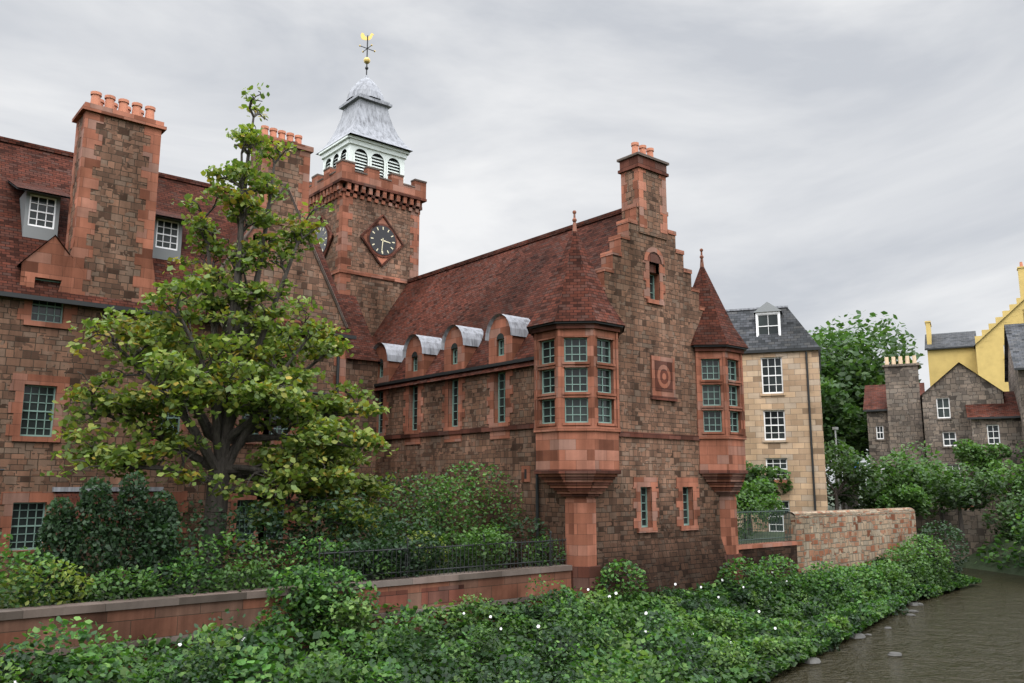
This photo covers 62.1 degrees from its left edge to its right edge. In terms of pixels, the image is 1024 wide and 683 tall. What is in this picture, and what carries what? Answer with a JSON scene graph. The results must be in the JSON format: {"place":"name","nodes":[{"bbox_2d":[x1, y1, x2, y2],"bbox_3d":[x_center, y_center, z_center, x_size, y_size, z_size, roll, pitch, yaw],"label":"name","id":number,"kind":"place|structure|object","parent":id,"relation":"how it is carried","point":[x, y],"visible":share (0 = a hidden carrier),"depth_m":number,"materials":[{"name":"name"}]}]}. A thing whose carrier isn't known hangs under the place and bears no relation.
{"place":"outdoors","nodes":[
{"label":"outdoors","id":0,"kind":"place"},
{"bbox_2d":[40,83,402,591],"bbox_3d":[-7.426,-0.410,22.861,9.175,13.784,6.355,8,-12,-39],"label":"tree","id":1,"kind":"object","parent":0,"point":[304,404],"depth_m":21.90,"materials":[{"name":"green plant"}]},
{"bbox_2d":[0,486,1023,682],"bbox_3d":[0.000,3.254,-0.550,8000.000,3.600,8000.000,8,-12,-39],"label":"ground","id":2,"kind":"structure","parent":0,"point":[987,566],"depth_m":26.61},
{"bbox_2d":[0,91,380,586],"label":"block","id":3,"kind":"structure","parent":2,"relation":"on","point":[92,227],"depth_m":25.07,"materials":[{"name":"stone"},{"name":"tile"},{"name":"glass"}]},
{"bbox_2d":[308,33,426,336],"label":"tower","id":4,"kind":"structure","parent":2,"relation":"on","point":[370,243],"depth_m":39.44,"materials":[{"name":"red stone"}]},
{"bbox_2d":[0,461,785,632],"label":"shrub leaves","id":5,"kind":"object","parent":2,"relation":"on","point":[166,525],"visible":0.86,"depth_m":19.07,"materials":[{"name":"green plant"}]},
{"bbox_2d":[0,508,916,682],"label":"site walls","id":6,"kind":"structure","parent":2,"relation":"on","point":[846,537],"depth_m":21.18,"materials":[{"name":"red stone"}]},
{"bbox_2d":[0,520,981,682],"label":"bank leaves","id":7,"kind":"object","parent":2,"relation":"on","point":[825,610],"visible":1,"depth_m":18.78,"materials":[{"name":"green plant"}]},
{"bbox_2d":[14,572,787,682],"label":"flowers","id":8,"kind":"object","parent":7,"relation":"on","point":[463,613],"visible":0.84,"depth_m":22.21,"materials":[{"name":"white plant"}]},
{"bbox_2d":[372,142,747,599],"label":"stone building","id":9,"kind":"structure","parent":2,"relation":"on","point":[581,384],"depth_m":28.09,"materials":[{"name":"stone"},{"name":"tile"},{"name":"glass"}]},
{"bbox_2d":[726,302,827,531],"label":"tan building","id":10,"kind":"structure","parent":2,"relation":"on","point":[781,359],"depth_m":40.73,"materials":[{"name":"beige stone"}]},
{"bbox_2d":[735,310,1023,569],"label":"trees","id":11,"kind":"object","parent":2,"relation":"on","point":[848,371],"depth_m":44.43,"materials":[{"name":"green plant"}]},
{"bbox_2d":[832,262,1023,564],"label":"houses","id":12,"kind":"structure","parent":2,"relation":"on","point":[974,392],"depth_m":53.81,"materials":[{"name":"grey stone"}]},
{"bbox_2d":[0,0,1023,485],"label":"sky","id":13,"kind":"structure","parent":0,"point":[828,160],"materials":[{"name":"grey"}]},
{"bbox_2d":[746,567,1023,682],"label":"river","id":14,"kind":"structure","parent":0,"point":[972,633],"depth_m":23.67,"materials":[{"name":"brown liquid"}]},
{"bbox_2d":[801,602,923,682],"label":"rocks","id":15,"kind":"object","parent":14,"relation":"in","point":[813,660],"visible":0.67,"depth_m":24.70,"materials":[{"name":"grey stone"}]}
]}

